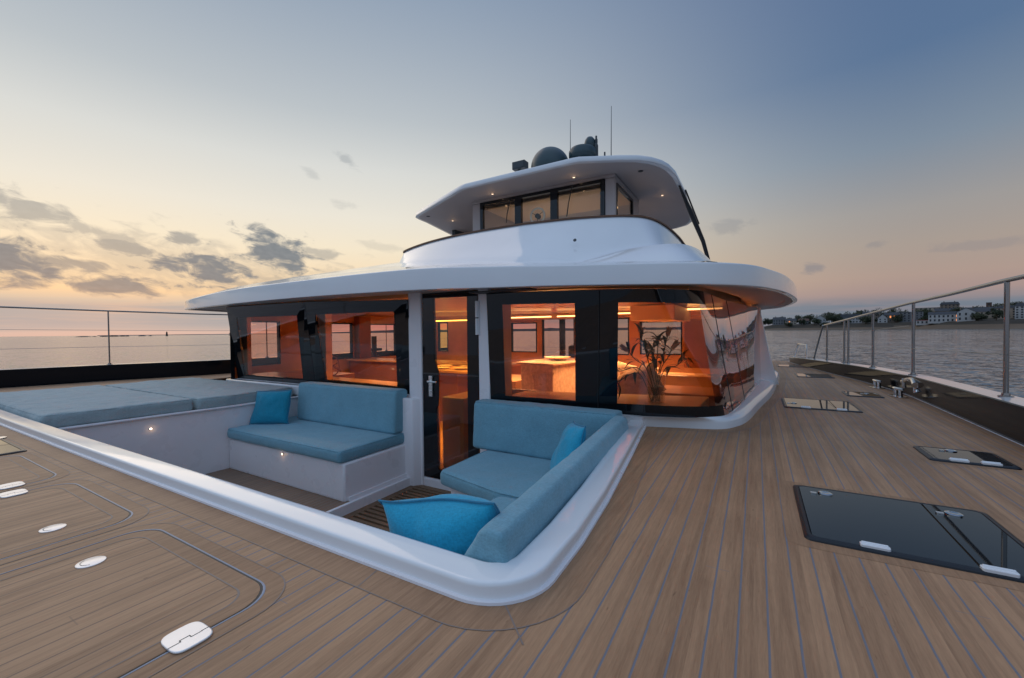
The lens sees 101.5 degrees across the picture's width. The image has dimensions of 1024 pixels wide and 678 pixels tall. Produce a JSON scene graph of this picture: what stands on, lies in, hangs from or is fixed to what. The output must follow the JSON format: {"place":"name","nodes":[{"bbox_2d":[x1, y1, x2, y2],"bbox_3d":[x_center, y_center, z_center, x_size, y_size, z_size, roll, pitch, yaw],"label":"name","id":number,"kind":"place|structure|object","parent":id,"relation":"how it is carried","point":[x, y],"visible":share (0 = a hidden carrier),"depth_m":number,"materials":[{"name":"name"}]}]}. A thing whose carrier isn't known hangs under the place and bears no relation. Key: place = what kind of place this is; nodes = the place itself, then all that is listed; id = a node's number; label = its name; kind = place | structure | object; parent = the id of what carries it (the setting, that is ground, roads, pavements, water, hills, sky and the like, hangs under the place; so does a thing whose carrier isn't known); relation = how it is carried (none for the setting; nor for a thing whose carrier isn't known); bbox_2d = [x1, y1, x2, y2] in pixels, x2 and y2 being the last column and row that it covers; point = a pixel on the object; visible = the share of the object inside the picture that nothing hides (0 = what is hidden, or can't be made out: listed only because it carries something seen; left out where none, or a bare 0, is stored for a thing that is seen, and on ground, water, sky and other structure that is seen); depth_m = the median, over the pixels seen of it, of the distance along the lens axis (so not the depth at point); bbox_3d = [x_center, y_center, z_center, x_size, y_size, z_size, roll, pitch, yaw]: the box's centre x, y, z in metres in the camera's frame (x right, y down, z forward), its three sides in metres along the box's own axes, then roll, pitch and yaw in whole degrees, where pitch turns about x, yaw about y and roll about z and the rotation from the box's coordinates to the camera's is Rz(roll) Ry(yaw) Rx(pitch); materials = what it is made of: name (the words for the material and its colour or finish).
{"place":"outdoors","nodes":[
{"label":"outdoors","id":0,"kind":"place"},
{"bbox_2d":[97,327,680,335],"bbox_3d":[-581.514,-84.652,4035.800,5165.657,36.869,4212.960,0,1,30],"label":"coast","id":1,"kind":"structure","parent":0,"point":[571,329],"depth_m":4035.41,"materials":[{"name":"grey"}]},
{"bbox_2d":[0,329,1023,397],"bbox_3d":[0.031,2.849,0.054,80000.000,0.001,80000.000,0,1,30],"label":"sea","id":2,"kind":"structure","parent":0,"point":[984,369],"depth_m":69.19,"materials":[{"name":"grey liquid"}]},
{"bbox_2d":[0,106,1023,677],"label":"motor yacht","id":3,"kind":"object","parent":2,"relation":"on","point":[740,504],"visible":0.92,"depth_m":2.16,"materials":[{"name":"white wood"}]},
{"bbox_2d":[0,385,192,427],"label":"sunpad","id":4,"kind":"object","parent":3,"relation":"on","point":[66,407],"visible":0.96,"depth_m":4.64,"materials":[{"name":"fabric"}]},
{"bbox_2d":[105,377,292,409],"bbox_3d":[-4.647,0.757,6.142,3.030,0.169,1.184,0,1,30],"label":"sunpad","id":5,"kind":"object","parent":3,"relation":"on","point":[201,393],"visible":0.69,"depth_m":5.72,"materials":[{"name":"fabric"}]},
{"bbox_2d":[226,302,314,383],"bbox_3d":[-3.701,0.065,6.377,2.078,1.179,0.180,0,1,30],"label":"saloon window","id":6,"kind":"structure","parent":3,"relation":"in","point":[298,309],"depth_m":6.23,"materials":[{"name":"black glass"}]},
{"bbox_2d":[227,416,403,462],"bbox_3d":[-2.326,1.141,4.988,2.110,0.138,0.985,0,1,30],"label":"seat cushion","id":7,"kind":"object","parent":3,"relation":"on","point":[332,443],"visible":0.87,"depth_m":4.62,"materials":[{"name":"blue fabric"}]},
{"bbox_2d":[249,389,291,424],"bbox_3d":[-3.087,0.875,5.360,0.508,0.448,0.163,-2,-18,5],"label":"throw pillow","id":8,"kind":"object","parent":7,"relation":"on","point":[272,407],"visible":1,"depth_m":5.30,"materials":[{"name":"teal fabric"}]},
{"bbox_2d":[297,381,406,433],"bbox_3d":[-2.040,0.826,5.219,1.818,0.502,0.238,0,1,30],"label":"back cushion","id":9,"kind":"object","parent":7,"relation":"on","point":[374,408],"visible":1,"depth_m":5.03,"materials":[{"name":"blue fabric"}]},
{"bbox_2d":[305,299,409,393],"bbox_3d":[-1.975,0.093,5.371,1.946,1.214,0.180,0,1,30],"label":"saloon window","id":10,"kind":"structure","parent":3,"relation":"in","point":[400,308],"depth_m":5.19,"materials":[{"name":"black glass"}]},
{"bbox_2d":[422,291,479,478],"bbox_3d":[-0.676,0.525,4.538,0.802,2.073,0.096,0,1,30],"label":"saloon door","id":11,"kind":"structure","parent":3,"relation":"in","point":[432,469],"depth_m":4.67,"materials":[{"name":"black glass"}]},
{"bbox_2d":[437,365,467,420],"bbox_3d":[-1.181,1.029,7.896,1.800,0.970,0.900,0,1,30],"label":"cabinet","id":12,"kind":"object","parent":3,"relation":"on","point":[452,380],"visible":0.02,"depth_m":7.65,"materials":[{"name":"brown wood"}]},
{"bbox_2d":[440,450,550,500],"bbox_3d":[0.170,1.144,3.440,1.373,0.138,1.065,0,1,30],"label":"seat cushion","id":13,"kind":"object","parent":3,"relation":"on","point":[489,475],"visible":0.36,"depth_m":3.37,"materials":[{"name":"blue fabric"}]},
{"bbox_2d":[473,399,622,459],"bbox_3d":[0.282,0.842,3.856,1.445,0.472,0.244,0,1,30],"label":"back cushion","id":14,"kind":"object","parent":13,"relation":"on","point":[531,429],"visible":0.81,"depth_m":3.82,"materials":[{"name":"blue fabric"}]},
{"bbox_2d":[550,421,585,469],"bbox_3d":[0.421,0.854,3.154,0.169,0.468,0.508,21,-7,-2],"label":"throw pillow","id":15,"kind":"object","parent":13,"relation":"on","point":[573,437],"visible":0.53,"depth_m":3.03,"materials":[{"name":"teal fabric"}]},
{"bbox_2d":[490,496,515,512],"bbox_3d":[-0.079,1.171,2.233,0.778,0.132,1.249,0,1,30],"label":"seat cushion","id":16,"kind":"object","parent":3,"relation":"on","point":[502,503],"visible":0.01,"depth_m":2.83,"materials":[{"name":"blue fabric"}]},
{"bbox_2d":[378,494,499,554],"bbox_3d":[-0.256,0.884,1.781,0.587,0.488,0.282,-10,18,23],"label":"throw pillow","id":17,"kind":"object","parent":16,"relation":"on","point":[456,523],"visible":0.41,"depth_m":1.66,"materials":[{"name":"teal fabric"}]},
{"bbox_2d":[465,416,627,562],"bbox_3d":[0.361,0.862,2.445,0.238,0.443,2.190,0,1,26],"label":"back cushion","id":18,"kind":"object","parent":16,"relation":"on","point":[514,529],"visible":0.52,"depth_m":1.76,"materials":[{"name":"blue fabric"}]},
{"bbox_2d":[616,183,632,214],"bbox_3d":[2.211,-2.560,8.223,0.052,0.660,1.180,0,1,30],"label":"side window frame","id":19,"kind":"structure","parent":3,"relation":"in","point":[618,187],"depth_m":8.07,"materials":[{"name":"black metal"}]},
{"bbox_2d":[618,361,636,374],"bbox_3d":[1.356,0.432,5.295,0.404,0.327,0.156,13,-34,9],"label":"sofa pillow","id":20,"kind":"object","parent":3,"relation":"on","point":[621,365],"visible":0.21,"depth_m":5.27,"materials":[{"name":"beige fabric"}]},
{"bbox_2d":[617,362,665,394],"bbox_3d":[1.443,0.537,4.895,0.578,0.404,0.212,-27,-45,16],"label":"sofa pillow","id":21,"kind":"object","parent":3,"relation":"on","point":[628,385],"visible":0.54,"depth_m":4.81,"materials":[{"name":"beige fabric"}]},
{"bbox_2d":[644,371,666,401],"bbox_3d":[1.375,0.449,4.003,0.212,0.309,0.212,0,1,30],"label":"glass vase","id":22,"kind":"object","parent":3,"relation":"on","point":[655,387],"visible":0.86,"depth_m":4.01,"materials":[{"name":"glass"}]},
{"bbox_2d":[617,322,698,401],"bbox_3d":[1.278,0.226,4.101,1.081,0.784,0.357,0,1,36],"label":"potted plant","id":23,"kind":"object","parent":22,"relation":"in","point":[646,345],"visible":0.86,"depth_m":4.02,"materials":[{"name":"green plant"}]},
{"bbox_2d":[0,0,1023,336],"label":"sky","id":24,"kind":"structure","parent":0,"point":[156,155],"materials":[{"name":"blue"}]},
{"bbox_2d":[531,373,553,394],"bbox_3d":[0.338,0.487,4.587,0.253,0.235,0.260,0,1,30],"label":"ribbed glass vase","id":25,"kind":"object","parent":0,"point":[541,393],"visible":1,"depth_m":4.57,"materials":[{"name":"clear glass"}]},
{"bbox_2d":[764,318,1023,329],"bbox_3d":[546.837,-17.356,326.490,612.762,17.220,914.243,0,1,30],"label":"land","id":26,"kind":"structure","parent":0,"point":[989,323],"depth_m":473.47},
{"bbox_2d":[763,318,772,323],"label":"shore tree","id":27,"kind":"object","parent":26,"relation":"on","point":[768,320],"visible":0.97,"depth_m":674.87,"materials":[{"name":"green plant"}]},
{"bbox_2d":[773,316,785,324],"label":"seaside house","id":28,"kind":"structure","parent":26,"relation":"on","point":[778,320],"depth_m":655.62,"materials":[{"name":"stone"}]},
{"bbox_2d":[785,318,796,324],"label":"seaside house","id":29,"kind":"structure","parent":26,"relation":"on","point":[792,321],"depth_m":640.68,"materials":[{"name":"stone"}]},
{"bbox_2d":[798,319,810,324],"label":"shore tree","id":30,"kind":"object","parent":26,"relation":"on","point":[803,321],"visible":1,"depth_m":618.01,"materials":[{"name":"green plant"}]},
{"bbox_2d":[806,315,812,321],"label":"shore tree","id":31,"kind":"object","parent":26,"relation":"on","point":[809,317],"visible":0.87,"depth_m":635.82,"materials":[{"name":"green plant"}]},
{"bbox_2d":[812,318,821,324],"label":"shore tree","id":32,"kind":"object","parent":26,"relation":"on","point":[815,321],"visible":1,"depth_m":595.26,"materials":[{"name":"green plant"}]},
{"bbox_2d":[815,315,825,323],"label":"seaside house","id":33,"kind":"structure","parent":26,"relation":"on","point":[820,317],"depth_m":598.35,"materials":[{"name":"stone"}]},
{"bbox_2d":[826,315,839,321],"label":"shore tree","id":34,"kind":"object","parent":26,"relation":"on","point":[830,316],"visible":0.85,"depth_m":570.96,"materials":[{"name":"green plant"}]},
{"bbox_2d":[840,313,861,323],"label":"seaside villa","id":35,"kind":"object","parent":26,"relation":"on","point":[846,316],"visible":0.4,"depth_m":563.24,"materials":[{"name":"stone"}]},
{"bbox_2d":[861,316,871,323],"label":"shore tree","id":36,"kind":"object","parent":26,"relation":"on","point":[865,318],"visible":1,"depth_m":529.34,"materials":[{"name":"green plant"}]},
{"bbox_2d":[858,315,877,323],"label":"shore tree","id":37,"kind":"object","parent":26,"relation":"on","point":[860,318],"visible":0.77,"depth_m":529.43,"materials":[{"name":"green plant"}]},
{"bbox_2d":[862,311,878,321],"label":"seaside house","id":38,"kind":"structure","parent":26,"relation":"on","point":[875,315],"depth_m":553.26,"materials":[{"name":"stone"}]},
{"bbox_2d":[877,313,886,322],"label":"seaside house","id":39,"kind":"structure","parent":26,"relation":"on","point":[882,318],"depth_m":518.13,"materials":[{"name":"stone"}]},
{"bbox_2d":[884,311,898,322],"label":"seaside house","id":40,"kind":"structure","parent":26,"relation":"on","point":[888,315],"depth_m":515.02,"materials":[{"name":"stone"}]},
{"bbox_2d":[892,314,903,321],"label":"shore tree","id":41,"kind":"object","parent":26,"relation":"on","point":[895,318],"visible":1,"depth_m":501.97,"materials":[{"name":"green plant"}]},
{"bbox_2d":[889,308,907,311],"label":"building","id":42,"kind":"structure","parent":26,"relation":"on","point":[891,310],"depth_m":556.11,"materials":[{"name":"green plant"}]},
{"bbox_2d":[899,311,923,321],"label":"apartment block","id":43,"kind":"structure","parent":26,"relation":"on","point":[907,317],"depth_m":496.89,"materials":[{"name":"stone"}]},
{"bbox_2d":[916,320,927,324],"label":"seaside cafe","id":44,"kind":"structure","parent":26,"relation":"on","point":[921,322],"depth_m":460.93,"materials":[{"name":"white"}]},
{"bbox_2d":[918,315,927,319],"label":"shore tree","id":45,"kind":"object","parent":26,"relation":"on","point":[924,317],"visible":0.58,"depth_m":463.96,"materials":[{"name":"green plant"}]},
{"bbox_2d":[917,309,931,315],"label":"shore tree","id":46,"kind":"object","parent":26,"relation":"on","point":[925,313],"visible":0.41,"depth_m":498.81,"materials":[{"name":"green plant"}]},
{"bbox_2d":[915,307,939,311],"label":"grand hotel","id":47,"kind":"structure","parent":26,"relation":"on","point":[932,308],"depth_m":541.17,"materials":[{"name":"stone"}]},
{"bbox_2d":[928,311,957,323],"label":"seaside villa","id":48,"kind":"object","parent":26,"relation":"on","point":[937,317],"visible":0.97,"depth_m":445.58,"materials":[{"name":"stone"}]},
{"bbox_2d":[940,301,959,307],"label":"grand hotel wing","id":49,"kind":"structure","parent":26,"relation":"on","point":[943,304],"depth_m":526.75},
{"bbox_2d":[950,307,965,310],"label":"shore tree","id":50,"kind":"object","parent":26,"relation":"on","point":[956,309],"visible":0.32,"depth_m":463.28,"materials":[{"name":"green plant"}]},
{"bbox_2d":[934,306,989,311],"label":"stone terrace","id":51,"kind":"structure","parent":26,"relation":"on","point":[942,309],"depth_m":516.27,"materials":[{"name":"stone"}]},
{"bbox_2d":[956,307,975,321],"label":"seaside villa","id":52,"kind":"object","parent":26,"relation":"on","point":[964,314],"visible":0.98,"depth_m":429.00,"materials":[{"name":"stone"}]},
{"bbox_2d":[970,312,987,320],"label":"shore tree","id":53,"kind":"object","parent":26,"relation":"on","point":[978,316],"visible":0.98,"depth_m":420.79,"materials":[{"name":"green plant"}]},
{"bbox_2d":[963,306,996,317],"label":"seaside terrace","id":54,"kind":"structure","parent":26,"relation":"on","point":[982,310],"depth_m":444.05,"materials":[{"name":"stone"}]},
{"bbox_2d":[984,309,1003,319],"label":"shore tree","id":55,"kind":"object","parent":26,"relation":"on","point":[999,312],"visible":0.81,"depth_m":405.03,"materials":[{"name":"green plant"}]},
{"bbox_2d":[990,302,1013,310],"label":"shore tree","id":56,"kind":"object","parent":26,"relation":"on","point":[993,309],"visible":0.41,"depth_m":437.65,"materials":[{"name":"green plant"}]},
{"bbox_2d":[996,304,1014,318],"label":"apartment block","id":57,"kind":"structure","parent":26,"relation":"on","point":[1012,311],"depth_m":413.75,"materials":[{"name":"stone"}]},
{"bbox_2d":[1014,302,1023,318],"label":"apartment block","id":58,"kind":"structure","parent":26,"relation":"on","point":[1019,310],"depth_m":399.70,"materials":[{"name":"stone"}]}
]}

